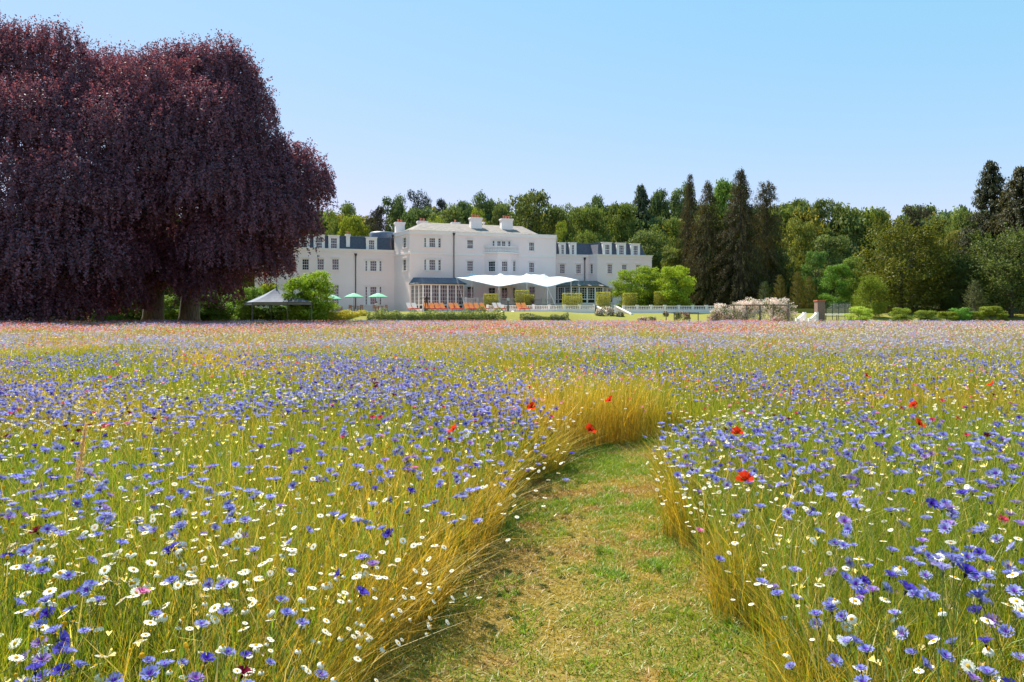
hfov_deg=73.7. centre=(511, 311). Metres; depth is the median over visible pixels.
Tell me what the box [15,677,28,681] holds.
cornflower
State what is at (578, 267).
window
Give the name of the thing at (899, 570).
mayweed
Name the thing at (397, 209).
broadleaf tree
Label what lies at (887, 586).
cornflower
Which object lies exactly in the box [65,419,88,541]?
grass plume
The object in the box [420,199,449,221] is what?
pine tree
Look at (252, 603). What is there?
daisy
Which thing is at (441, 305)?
sun lounger
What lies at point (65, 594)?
cornflower
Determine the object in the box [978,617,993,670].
daisy
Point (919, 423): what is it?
poppy
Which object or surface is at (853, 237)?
broadleaf tree
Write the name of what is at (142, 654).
yellow buttons
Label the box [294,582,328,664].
mayweed
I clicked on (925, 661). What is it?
cornflower
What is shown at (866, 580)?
cornflower
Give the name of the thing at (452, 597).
daisy
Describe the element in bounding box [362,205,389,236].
pine tree
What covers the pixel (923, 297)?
yew tree
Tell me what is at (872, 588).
cornflower
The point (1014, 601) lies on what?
daisy
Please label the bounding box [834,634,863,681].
cornflower
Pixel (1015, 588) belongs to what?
cornflower
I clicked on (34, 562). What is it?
mayweed
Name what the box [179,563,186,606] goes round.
mayweed
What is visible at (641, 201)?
fir tree
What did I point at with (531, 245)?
window
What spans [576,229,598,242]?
broadleaf tree
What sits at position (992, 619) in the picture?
cornflower
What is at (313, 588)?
daisy
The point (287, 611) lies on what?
cornflower
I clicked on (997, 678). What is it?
daisy
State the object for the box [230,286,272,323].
shrub
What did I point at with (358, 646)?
mayweed
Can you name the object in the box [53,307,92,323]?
shrub
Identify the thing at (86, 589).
cornflower
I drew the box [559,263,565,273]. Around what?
window
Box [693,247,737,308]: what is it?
yew tree
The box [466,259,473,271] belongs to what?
window
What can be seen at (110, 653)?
seed heads
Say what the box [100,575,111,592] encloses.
mayweed
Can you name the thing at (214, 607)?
daisy
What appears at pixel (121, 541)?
cornflower
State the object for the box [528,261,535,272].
window
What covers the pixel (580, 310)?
balustrade
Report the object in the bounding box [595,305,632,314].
garden steps
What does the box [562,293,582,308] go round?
hedge block
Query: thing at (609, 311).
rose bush
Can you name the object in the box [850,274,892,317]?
yew tree
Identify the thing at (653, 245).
broadleaf tree
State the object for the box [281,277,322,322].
shrub
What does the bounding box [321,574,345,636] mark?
mayweed
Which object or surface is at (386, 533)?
cornflower mass
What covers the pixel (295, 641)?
mayweed
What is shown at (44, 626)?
daisy
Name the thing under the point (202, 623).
cornflower
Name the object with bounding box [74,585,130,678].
cornflower
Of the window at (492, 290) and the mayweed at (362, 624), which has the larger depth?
the window at (492, 290)
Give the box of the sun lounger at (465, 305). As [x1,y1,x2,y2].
[462,303,471,310]
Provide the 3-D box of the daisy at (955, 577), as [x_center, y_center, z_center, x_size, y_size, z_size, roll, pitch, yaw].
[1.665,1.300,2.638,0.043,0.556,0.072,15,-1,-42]
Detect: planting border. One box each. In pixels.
[366,306,504,319]
[519,312,568,319]
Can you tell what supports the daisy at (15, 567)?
on the ground at (633, 317)
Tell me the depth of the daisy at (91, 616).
2.57 m
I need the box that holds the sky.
[0,0,1023,232]
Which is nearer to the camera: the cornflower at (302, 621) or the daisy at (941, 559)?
the cornflower at (302, 621)
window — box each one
[301,257,309,270]
[316,257,324,270]
[331,257,339,270]
[331,283,339,304]
[364,259,382,271]
[364,285,382,305]
[401,236,406,248]
[401,258,406,271]
[423,236,441,247]
[423,258,441,270]
[466,238,474,248]
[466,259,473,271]
[466,286,474,299]
[487,260,495,271]
[488,287,495,297]
[491,239,510,247]
[501,260,508,271]
[501,287,507,300]
[528,241,535,251]
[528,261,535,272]
[529,286,535,297]
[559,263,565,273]
[576,263,582,273]
[607,263,612,273]
[607,287,613,302]
[621,263,627,270]
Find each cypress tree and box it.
[756,281,772,308]
[773,274,786,304]
[789,271,806,308]
[801,276,817,308]
[960,280,987,318]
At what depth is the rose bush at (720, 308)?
80.22 m
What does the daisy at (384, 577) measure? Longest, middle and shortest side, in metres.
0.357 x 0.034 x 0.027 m
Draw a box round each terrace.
[462,304,577,310]
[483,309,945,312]
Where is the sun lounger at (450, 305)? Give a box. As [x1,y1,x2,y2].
[448,303,456,310]
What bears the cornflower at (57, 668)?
on the ground at (633, 317)
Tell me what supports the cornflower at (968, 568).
on the ground at (633, 317)
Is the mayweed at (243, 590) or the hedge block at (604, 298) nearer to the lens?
the mayweed at (243, 590)
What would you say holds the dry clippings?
on the path at (551, 670)
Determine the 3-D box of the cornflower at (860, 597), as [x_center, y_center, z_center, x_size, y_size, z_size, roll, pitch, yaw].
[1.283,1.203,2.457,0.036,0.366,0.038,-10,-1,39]
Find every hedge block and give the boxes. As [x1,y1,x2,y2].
[483,293,498,308]
[515,290,529,308]
[524,294,534,308]
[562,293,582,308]
[596,291,610,308]
[622,293,637,308]
[653,291,669,308]
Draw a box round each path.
[212,435,914,681]
[333,311,555,311]
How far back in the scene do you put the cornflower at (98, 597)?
2.52 m
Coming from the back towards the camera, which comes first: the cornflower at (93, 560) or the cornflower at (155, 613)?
the cornflower at (93, 560)
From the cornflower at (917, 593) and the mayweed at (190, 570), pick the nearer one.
the cornflower at (917, 593)
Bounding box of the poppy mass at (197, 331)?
[0,319,1022,400]
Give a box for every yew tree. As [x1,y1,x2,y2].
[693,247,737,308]
[734,244,776,303]
[763,246,801,304]
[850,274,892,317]
[852,216,962,312]
[915,248,967,310]
[931,253,986,311]
[955,222,1023,317]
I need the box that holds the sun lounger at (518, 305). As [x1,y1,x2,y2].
[516,303,524,310]
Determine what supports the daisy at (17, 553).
on the meadow grass at (598, 412)
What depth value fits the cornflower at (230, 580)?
2.57 m
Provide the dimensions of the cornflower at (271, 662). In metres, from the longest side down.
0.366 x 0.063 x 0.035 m
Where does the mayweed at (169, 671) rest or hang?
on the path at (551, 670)
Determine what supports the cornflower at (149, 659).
on the meadow grass at (598, 412)
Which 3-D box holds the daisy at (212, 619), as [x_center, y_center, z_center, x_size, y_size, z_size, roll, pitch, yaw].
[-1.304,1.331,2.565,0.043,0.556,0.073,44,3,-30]
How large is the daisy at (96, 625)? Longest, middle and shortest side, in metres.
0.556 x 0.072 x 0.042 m
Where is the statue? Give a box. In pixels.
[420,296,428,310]
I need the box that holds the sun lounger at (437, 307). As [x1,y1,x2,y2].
[434,303,441,310]
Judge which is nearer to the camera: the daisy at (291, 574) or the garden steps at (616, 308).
the daisy at (291, 574)
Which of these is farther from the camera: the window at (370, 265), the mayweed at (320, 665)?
the window at (370, 265)
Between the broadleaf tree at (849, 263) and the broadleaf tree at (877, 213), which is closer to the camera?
the broadleaf tree at (849, 263)
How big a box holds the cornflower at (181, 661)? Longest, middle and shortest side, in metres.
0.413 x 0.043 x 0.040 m
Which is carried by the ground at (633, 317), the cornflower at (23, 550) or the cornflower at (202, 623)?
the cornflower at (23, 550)
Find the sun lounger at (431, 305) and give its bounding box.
[428,303,436,309]
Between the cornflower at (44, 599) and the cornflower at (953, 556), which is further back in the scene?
the cornflower at (44, 599)
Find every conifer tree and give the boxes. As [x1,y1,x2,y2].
[672,174,704,308]
[682,180,733,308]
[707,167,772,308]
[746,181,792,302]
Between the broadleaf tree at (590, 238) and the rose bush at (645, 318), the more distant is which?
the broadleaf tree at (590, 238)
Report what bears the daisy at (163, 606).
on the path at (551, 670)
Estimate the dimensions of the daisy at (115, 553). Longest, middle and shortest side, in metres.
0.556 x 0.072 x 0.042 m
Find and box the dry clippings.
[399,443,757,681]
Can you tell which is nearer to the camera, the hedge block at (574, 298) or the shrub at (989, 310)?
the shrub at (989, 310)
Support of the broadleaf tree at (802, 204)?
on the ground at (633, 317)
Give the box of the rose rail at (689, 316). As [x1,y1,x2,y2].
[666,312,698,322]
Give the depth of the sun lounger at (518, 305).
90.22 m
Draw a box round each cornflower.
[0,552,14,619]
[0,597,25,622]
[0,629,69,673]
[6,563,35,680]
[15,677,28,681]
[16,545,31,583]
[16,649,47,677]
[17,555,97,625]
[24,607,55,676]
[25,662,45,681]
[28,525,93,645]
[28,566,50,656]
[30,619,46,644]
[30,636,48,672]
[31,651,52,679]
[31,668,50,680]
[35,594,64,680]
[37,556,103,668]
[40,606,83,678]
[44,624,67,681]
[50,662,70,681]
[51,640,77,681]
[51,645,77,681]
[58,590,90,681]
[60,570,76,616]
[61,605,87,665]
[67,539,129,677]
[72,660,88,681]
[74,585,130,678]
[77,580,98,653]
[78,581,174,615]
[78,627,90,681]
[91,595,106,649]
[104,671,123,681]
[122,587,150,672]
[139,664,160,681]
[142,656,155,680]
[146,610,161,665]
[156,659,174,681]
[158,546,174,654]
[163,575,182,645]
[169,541,238,638]
[177,658,188,680]
[188,671,204,681]
[194,619,209,670]
[199,652,215,679]
[202,577,289,620]
[215,578,275,674]
[217,647,236,680]
[218,606,232,676]
[224,579,233,645]
[236,665,252,681]
[240,650,252,674]
[256,607,294,681]
[262,658,275,679]
[263,595,288,659]
[264,567,295,639]
[269,608,293,681]
[289,618,308,678]
[309,586,369,681]
[315,669,328,680]
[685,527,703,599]
[767,582,892,644]
[771,589,803,673]
[773,570,851,668]
[777,594,802,680]
[784,661,797,681]
[809,609,829,674]
[809,617,829,665]
[817,597,840,680]
[821,600,840,656]
[824,605,846,679]
[826,653,843,680]
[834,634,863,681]
[835,610,886,681]
[838,589,924,667]
[838,636,859,674]
[839,574,871,613]
[846,576,863,635]
[848,570,896,669]
[849,543,857,569]
[852,584,929,669]
[854,674,871,681]
[855,589,881,676]
[855,664,866,681]
[856,595,866,635]
[858,644,874,681]
[863,563,884,642]
[864,585,882,680]
[871,579,917,681]
[878,553,959,637]
[889,609,900,679]
[893,591,937,665]
[894,625,959,679]
[896,544,960,643]
[899,655,933,680]
[904,648,917,677]
[907,590,928,655]
[914,548,979,644]
[919,570,932,609]
[919,589,948,663]
[921,561,979,681]
[924,634,939,680]
[925,591,938,627]
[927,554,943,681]
[929,648,955,681]
[932,562,952,681]
[940,552,963,681]
[945,550,975,631]
[945,596,993,681]
[945,637,980,681]
[953,558,973,613]
[964,570,995,672]
[964,670,982,681]
[966,588,1013,681]
[966,604,1001,680]
[968,572,996,654]
[972,547,1004,585]
[977,637,994,675]
[977,666,998,681]
[978,554,1000,645]
[980,583,998,635]
[981,610,1023,679]
[982,514,1008,576]
[983,612,999,645]
[997,623,1019,668]
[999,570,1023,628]
[999,676,1015,681]
[1005,584,1023,645]
[1012,570,1023,583]
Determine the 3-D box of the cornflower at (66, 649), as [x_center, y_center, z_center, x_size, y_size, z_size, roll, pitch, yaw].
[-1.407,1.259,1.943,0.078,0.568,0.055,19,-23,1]
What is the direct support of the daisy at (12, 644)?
on the ground at (633, 317)
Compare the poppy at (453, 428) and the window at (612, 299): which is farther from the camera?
the window at (612, 299)
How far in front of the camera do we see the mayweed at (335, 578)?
2.71 m
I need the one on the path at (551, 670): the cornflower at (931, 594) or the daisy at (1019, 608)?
the cornflower at (931, 594)
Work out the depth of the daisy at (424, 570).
2.76 m
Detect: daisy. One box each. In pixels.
[0,529,30,587]
[8,638,22,652]
[8,654,23,678]
[10,542,83,660]
[11,565,20,675]
[13,583,120,681]
[14,609,28,670]
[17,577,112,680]
[18,591,38,631]
[24,570,35,591]
[29,624,48,673]
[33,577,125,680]
[37,645,104,680]
[42,587,83,679]
[57,569,73,622]
[58,610,110,674]
[77,557,87,673]
[81,602,106,681]
[93,654,106,679]
[99,565,131,619]
[99,580,119,647]
[101,553,122,652]
[107,567,138,628]
[109,559,156,671]
[109,587,140,665]
[113,548,208,637]
[116,596,188,674]
[126,595,137,681]
[128,578,147,606]
[130,620,156,681]
[134,639,146,681]
[135,633,149,679]
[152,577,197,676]
[160,582,168,674]
[162,602,204,679]
[162,615,218,668]
[163,574,196,652]
[171,582,192,657]
[172,580,191,630]
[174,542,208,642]
[180,626,192,681]
[190,580,198,658]
[209,603,265,680]
[214,603,229,678]
[228,581,245,641]
[231,571,244,642]
[231,597,254,677]
[233,668,241,681]
[238,626,254,680]
[241,569,252,636]
[249,576,262,650]
[249,600,289,673]
[249,644,261,679]
[258,561,303,656]
[266,618,274,680]
[279,573,293,647]
[287,548,296,636]
[291,607,308,675]
[295,618,328,675]
[298,586,316,631]
[298,629,327,681]
[310,591,348,668]
[326,599,344,638]
[327,634,356,676]
[346,564,367,661]
[348,656,360,681]
[352,574,376,678]
[357,639,400,681]
[358,595,406,653]
[359,608,401,678]
[365,576,387,658]
[371,568,417,633]
[373,616,431,664]
[375,619,449,675]
[376,568,426,642]
[387,599,435,650]
[398,596,454,654]
[754,582,770,676]
[802,635,846,678]
[815,583,824,610]
[840,597,860,673]
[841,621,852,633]
[853,558,864,613]
[868,597,890,674]
[913,668,923,680]
[929,638,961,681]
[933,553,956,598]
[939,575,960,678]
[945,540,971,660]
[954,659,975,679]
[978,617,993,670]
[986,605,1023,680]
[990,675,1000,681]
[1006,572,1022,592]
[1009,597,1023,675]
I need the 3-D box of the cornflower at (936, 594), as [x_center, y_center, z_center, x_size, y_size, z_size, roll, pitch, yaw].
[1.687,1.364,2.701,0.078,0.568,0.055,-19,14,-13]
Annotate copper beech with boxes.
[0,12,145,322]
[52,38,220,321]
[135,29,338,322]
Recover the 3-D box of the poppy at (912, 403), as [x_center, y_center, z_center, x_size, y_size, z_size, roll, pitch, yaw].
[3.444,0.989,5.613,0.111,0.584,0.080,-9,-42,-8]
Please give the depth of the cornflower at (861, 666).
1.98 m
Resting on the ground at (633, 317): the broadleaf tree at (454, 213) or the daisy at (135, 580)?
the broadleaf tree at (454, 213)
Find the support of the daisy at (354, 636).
on the ground at (633, 317)
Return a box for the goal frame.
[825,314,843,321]
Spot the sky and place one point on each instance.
(892, 105)
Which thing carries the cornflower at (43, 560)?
on the ground at (633, 317)
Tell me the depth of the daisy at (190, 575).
2.52 m
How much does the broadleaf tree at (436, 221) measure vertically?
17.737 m
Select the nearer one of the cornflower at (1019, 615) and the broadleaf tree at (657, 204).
the cornflower at (1019, 615)
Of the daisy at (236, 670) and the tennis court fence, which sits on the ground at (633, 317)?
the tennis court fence
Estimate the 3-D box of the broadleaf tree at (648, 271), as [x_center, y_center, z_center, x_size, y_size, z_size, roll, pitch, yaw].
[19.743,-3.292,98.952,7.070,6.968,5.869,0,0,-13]
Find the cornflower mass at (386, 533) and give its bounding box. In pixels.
[0,319,1023,665]
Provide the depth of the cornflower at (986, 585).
2.69 m
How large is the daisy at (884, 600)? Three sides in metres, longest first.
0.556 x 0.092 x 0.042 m
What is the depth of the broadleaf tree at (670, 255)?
116.97 m
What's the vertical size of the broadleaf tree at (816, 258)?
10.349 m
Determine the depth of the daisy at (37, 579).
2.70 m
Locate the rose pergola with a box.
[723,305,791,320]
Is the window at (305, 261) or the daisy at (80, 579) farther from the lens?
the window at (305, 261)
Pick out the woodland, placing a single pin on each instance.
(853, 223)
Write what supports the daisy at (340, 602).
on the path at (551, 670)
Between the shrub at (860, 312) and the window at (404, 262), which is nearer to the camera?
the shrub at (860, 312)
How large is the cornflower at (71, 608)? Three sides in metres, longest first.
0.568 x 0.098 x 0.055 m
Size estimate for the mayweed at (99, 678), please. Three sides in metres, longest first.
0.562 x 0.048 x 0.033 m
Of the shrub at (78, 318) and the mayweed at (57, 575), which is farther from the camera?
the shrub at (78, 318)
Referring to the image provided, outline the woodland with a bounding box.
[16,201,988,304]
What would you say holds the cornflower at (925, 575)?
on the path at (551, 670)
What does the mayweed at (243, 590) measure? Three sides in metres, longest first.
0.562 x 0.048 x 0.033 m
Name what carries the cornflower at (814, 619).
on the ground at (633, 317)
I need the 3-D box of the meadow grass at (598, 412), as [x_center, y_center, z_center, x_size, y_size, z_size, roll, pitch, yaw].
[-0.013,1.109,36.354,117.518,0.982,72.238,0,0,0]
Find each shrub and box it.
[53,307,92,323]
[86,291,122,322]
[104,297,142,321]
[164,294,227,321]
[164,295,179,321]
[200,290,239,321]
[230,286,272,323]
[249,305,298,321]
[259,283,280,321]
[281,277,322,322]
[286,270,338,322]
[843,306,872,321]
[889,307,915,321]
[914,310,939,321]
[934,311,959,321]
[948,307,973,321]
[968,311,984,321]
[975,305,1007,321]
[996,313,1008,321]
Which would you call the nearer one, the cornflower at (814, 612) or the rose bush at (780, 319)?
the cornflower at (814, 612)
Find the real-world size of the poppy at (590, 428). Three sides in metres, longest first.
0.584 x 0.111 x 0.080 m
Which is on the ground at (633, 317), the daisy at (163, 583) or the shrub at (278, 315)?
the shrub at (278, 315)
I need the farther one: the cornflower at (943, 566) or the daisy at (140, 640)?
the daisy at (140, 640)
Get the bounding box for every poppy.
[447,424,505,496]
[527,401,559,448]
[551,423,596,479]
[605,395,645,440]
[720,426,743,508]
[736,470,753,597]
[887,417,925,452]
[908,400,944,459]
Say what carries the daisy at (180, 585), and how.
on the ground at (633, 317)
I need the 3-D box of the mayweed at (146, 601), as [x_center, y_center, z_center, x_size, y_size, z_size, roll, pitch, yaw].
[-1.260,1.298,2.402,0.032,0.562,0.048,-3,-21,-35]
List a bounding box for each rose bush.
[594,306,614,315]
[615,311,623,316]
[637,316,655,322]
[673,311,690,320]
[706,309,737,322]
[710,303,749,321]
[732,297,797,321]
[772,316,783,322]
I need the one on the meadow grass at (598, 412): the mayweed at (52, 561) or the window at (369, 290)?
the mayweed at (52, 561)
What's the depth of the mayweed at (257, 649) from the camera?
2.26 m
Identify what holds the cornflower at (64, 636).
on the ground at (633, 317)
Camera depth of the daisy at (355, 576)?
2.87 m
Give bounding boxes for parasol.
[345,293,362,297]
[369,293,386,297]
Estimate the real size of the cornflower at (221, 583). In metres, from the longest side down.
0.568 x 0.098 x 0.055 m
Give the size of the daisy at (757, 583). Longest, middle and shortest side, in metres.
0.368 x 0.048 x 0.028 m
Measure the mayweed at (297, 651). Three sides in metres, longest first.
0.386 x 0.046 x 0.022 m
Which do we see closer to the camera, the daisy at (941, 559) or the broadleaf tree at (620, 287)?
the daisy at (941, 559)
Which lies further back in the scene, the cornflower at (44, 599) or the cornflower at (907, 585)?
the cornflower at (44, 599)
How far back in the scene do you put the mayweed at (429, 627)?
2.80 m
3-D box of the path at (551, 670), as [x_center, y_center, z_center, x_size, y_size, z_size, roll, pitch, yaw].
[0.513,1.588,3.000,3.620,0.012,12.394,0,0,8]
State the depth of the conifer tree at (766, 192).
111.04 m
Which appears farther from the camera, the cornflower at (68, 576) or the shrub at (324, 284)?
the shrub at (324, 284)
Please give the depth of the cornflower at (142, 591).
2.39 m
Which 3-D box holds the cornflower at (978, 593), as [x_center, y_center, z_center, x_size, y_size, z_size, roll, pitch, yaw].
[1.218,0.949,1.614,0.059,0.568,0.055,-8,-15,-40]
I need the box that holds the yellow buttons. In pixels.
[0,360,1023,677]
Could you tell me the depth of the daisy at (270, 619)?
2.55 m
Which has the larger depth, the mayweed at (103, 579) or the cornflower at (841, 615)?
the mayweed at (103, 579)
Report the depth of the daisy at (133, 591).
2.49 m
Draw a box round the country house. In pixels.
[255,214,653,310]
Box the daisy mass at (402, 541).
[0,319,1023,674]
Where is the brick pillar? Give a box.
[813,300,825,322]
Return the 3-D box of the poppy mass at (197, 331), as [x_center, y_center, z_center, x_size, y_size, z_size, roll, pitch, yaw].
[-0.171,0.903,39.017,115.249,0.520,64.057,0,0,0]
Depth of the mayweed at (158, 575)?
2.82 m
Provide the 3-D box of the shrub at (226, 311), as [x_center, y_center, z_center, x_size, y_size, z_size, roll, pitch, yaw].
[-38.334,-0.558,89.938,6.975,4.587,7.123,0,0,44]
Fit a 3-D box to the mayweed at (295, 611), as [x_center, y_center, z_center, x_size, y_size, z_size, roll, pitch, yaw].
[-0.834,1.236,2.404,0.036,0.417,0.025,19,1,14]
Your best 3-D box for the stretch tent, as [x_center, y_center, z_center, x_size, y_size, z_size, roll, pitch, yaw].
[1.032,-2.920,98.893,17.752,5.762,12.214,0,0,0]
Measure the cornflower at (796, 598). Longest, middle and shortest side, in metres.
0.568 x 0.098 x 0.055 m
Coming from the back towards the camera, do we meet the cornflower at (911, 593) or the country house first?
the country house
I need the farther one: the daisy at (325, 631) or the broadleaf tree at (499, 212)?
the broadleaf tree at (499, 212)
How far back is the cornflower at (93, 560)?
2.77 m
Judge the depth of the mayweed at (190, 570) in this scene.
2.76 m
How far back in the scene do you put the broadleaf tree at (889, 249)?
124.12 m
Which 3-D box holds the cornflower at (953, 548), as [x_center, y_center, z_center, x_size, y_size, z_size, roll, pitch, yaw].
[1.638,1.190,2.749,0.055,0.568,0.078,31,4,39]
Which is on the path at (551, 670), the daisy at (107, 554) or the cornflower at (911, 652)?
the cornflower at (911, 652)
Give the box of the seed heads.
[0,353,1023,681]
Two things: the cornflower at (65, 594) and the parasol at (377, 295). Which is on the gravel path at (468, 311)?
the parasol at (377, 295)
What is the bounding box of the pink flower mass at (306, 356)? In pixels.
[0,319,1022,411]
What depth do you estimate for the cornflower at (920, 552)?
2.77 m
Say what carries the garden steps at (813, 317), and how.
on the ground at (633, 317)
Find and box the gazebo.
[241,284,313,321]
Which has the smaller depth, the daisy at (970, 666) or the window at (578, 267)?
the daisy at (970, 666)
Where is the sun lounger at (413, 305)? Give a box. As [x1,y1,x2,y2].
[410,303,418,310]
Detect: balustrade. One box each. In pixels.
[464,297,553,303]
[486,305,595,312]
[622,305,718,312]
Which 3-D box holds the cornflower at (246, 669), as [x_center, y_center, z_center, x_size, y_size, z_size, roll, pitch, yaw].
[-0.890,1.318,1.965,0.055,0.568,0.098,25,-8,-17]
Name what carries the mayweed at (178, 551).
on the meadow grass at (598, 412)
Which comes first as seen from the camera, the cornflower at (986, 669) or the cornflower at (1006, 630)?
the cornflower at (986, 669)
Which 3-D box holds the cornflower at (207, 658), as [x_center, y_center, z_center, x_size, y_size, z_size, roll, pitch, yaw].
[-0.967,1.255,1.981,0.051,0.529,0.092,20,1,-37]
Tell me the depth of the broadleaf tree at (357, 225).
126.84 m
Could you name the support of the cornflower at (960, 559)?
on the ground at (633, 317)
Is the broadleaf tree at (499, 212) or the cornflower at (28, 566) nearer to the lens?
the cornflower at (28, 566)
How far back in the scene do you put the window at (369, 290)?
103.58 m
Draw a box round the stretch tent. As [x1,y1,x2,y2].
[456,272,578,307]
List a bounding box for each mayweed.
[1,558,56,591]
[25,571,61,628]
[25,599,56,667]
[27,554,34,590]
[28,560,82,640]
[37,543,45,595]
[41,600,50,665]
[81,529,160,625]
[85,594,95,680]
[94,623,103,667]
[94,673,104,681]
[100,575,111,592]
[103,550,131,647]
[124,613,167,679]
[129,552,191,645]
[137,581,150,663]
[139,571,160,620]
[142,597,153,672]
[147,616,159,680]
[166,669,172,681]
[175,548,269,645]
[178,567,194,649]
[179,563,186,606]
[213,577,249,675]
[218,644,225,665]
[241,607,248,629]
[241,647,259,681]
[267,609,324,678]
[271,608,296,671]
[275,595,305,668]
[280,624,304,680]
[293,648,300,680]
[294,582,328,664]
[302,577,337,637]
[302,584,311,654]
[310,661,323,681]
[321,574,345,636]
[339,613,394,681]
[339,622,364,680]
[342,643,360,677]
[354,625,431,675]
[359,646,384,681]
[388,586,440,643]
[779,651,790,680]
[832,598,857,681]
[847,614,864,632]
[853,566,902,657]
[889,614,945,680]
[938,608,966,681]
[971,566,996,680]
[982,646,994,679]
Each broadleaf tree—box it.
[324,200,357,235]
[337,212,368,236]
[382,193,407,231]
[400,205,435,229]
[426,215,443,222]
[428,202,465,223]
[457,200,472,223]
[467,189,495,223]
[470,208,488,224]
[489,198,513,224]
[505,189,558,234]
[548,202,577,241]
[554,220,574,241]
[565,202,612,242]
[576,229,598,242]
[583,194,603,223]
[598,200,643,246]
[608,269,653,308]
[625,229,672,280]
[627,265,669,308]
[647,188,670,251]
[649,215,688,271]
[652,265,696,308]
[656,245,686,308]
[663,181,699,279]
[708,177,755,304]
[777,197,814,273]
[781,215,817,308]
[800,249,829,304]
[811,197,836,291]
[811,234,858,308]
[818,263,855,308]
[827,208,873,289]
[840,256,866,307]
[851,206,892,303]
[868,236,911,308]
[922,215,955,269]
[934,228,964,307]
[942,208,978,249]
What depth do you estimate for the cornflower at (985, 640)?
2.07 m
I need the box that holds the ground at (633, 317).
[25,293,1023,681]
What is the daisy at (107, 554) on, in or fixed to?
on the ground at (633, 317)
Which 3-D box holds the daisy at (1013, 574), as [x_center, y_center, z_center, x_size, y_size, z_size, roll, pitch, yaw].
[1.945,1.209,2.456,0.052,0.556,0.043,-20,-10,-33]
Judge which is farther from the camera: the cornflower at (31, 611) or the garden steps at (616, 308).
the garden steps at (616, 308)
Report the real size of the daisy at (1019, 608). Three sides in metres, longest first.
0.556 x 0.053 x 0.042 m
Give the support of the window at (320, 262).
in the country house
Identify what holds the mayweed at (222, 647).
on the meadow grass at (598, 412)
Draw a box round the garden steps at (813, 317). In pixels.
[795,312,818,322]
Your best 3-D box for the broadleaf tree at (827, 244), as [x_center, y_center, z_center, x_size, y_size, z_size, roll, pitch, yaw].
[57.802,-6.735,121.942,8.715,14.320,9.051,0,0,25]
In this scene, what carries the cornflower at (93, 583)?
on the ground at (633, 317)
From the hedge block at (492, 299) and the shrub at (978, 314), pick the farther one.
the hedge block at (492, 299)
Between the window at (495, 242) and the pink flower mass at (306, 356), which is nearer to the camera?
the pink flower mass at (306, 356)
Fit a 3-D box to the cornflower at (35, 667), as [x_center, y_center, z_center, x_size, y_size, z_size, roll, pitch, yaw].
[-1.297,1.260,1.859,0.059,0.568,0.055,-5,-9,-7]
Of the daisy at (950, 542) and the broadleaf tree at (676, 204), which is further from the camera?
the broadleaf tree at (676, 204)
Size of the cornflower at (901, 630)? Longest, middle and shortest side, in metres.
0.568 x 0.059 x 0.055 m
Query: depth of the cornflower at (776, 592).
2.64 m
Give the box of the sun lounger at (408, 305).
[405,303,413,310]
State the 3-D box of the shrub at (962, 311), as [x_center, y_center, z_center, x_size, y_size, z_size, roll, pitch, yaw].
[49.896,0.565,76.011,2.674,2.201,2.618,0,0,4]
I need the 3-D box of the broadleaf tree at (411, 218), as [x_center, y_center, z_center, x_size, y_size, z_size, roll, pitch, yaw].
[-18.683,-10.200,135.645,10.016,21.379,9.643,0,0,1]
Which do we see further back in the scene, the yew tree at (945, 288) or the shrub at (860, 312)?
the yew tree at (945, 288)
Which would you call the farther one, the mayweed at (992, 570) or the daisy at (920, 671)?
the mayweed at (992, 570)
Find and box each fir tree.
[624,184,665,268]
[953,159,1012,300]
[966,166,1023,312]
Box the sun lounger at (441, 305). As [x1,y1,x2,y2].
[439,303,447,310]
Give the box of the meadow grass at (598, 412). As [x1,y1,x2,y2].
[0,320,1023,681]
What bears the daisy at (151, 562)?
on the meadow grass at (598, 412)
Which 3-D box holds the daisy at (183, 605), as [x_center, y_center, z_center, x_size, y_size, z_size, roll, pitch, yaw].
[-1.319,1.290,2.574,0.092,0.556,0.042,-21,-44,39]
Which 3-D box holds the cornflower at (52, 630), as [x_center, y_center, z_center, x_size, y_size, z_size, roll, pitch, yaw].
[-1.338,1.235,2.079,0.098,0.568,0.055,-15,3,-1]
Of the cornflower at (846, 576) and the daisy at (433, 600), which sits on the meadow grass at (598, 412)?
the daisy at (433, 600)
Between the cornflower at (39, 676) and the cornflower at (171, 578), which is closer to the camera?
the cornflower at (39, 676)
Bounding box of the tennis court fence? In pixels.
[826,303,851,319]
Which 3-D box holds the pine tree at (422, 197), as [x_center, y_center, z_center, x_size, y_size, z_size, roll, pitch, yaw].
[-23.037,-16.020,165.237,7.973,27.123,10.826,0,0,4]
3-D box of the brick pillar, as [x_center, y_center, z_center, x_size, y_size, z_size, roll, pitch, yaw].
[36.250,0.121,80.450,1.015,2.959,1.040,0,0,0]
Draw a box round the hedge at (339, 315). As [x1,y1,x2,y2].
[327,310,366,321]
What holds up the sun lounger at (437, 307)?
on the gravel path at (468, 311)
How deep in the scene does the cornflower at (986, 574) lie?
2.50 m
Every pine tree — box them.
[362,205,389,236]
[404,189,431,221]
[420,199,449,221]
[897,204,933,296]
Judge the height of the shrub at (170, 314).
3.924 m
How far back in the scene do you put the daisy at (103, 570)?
2.55 m

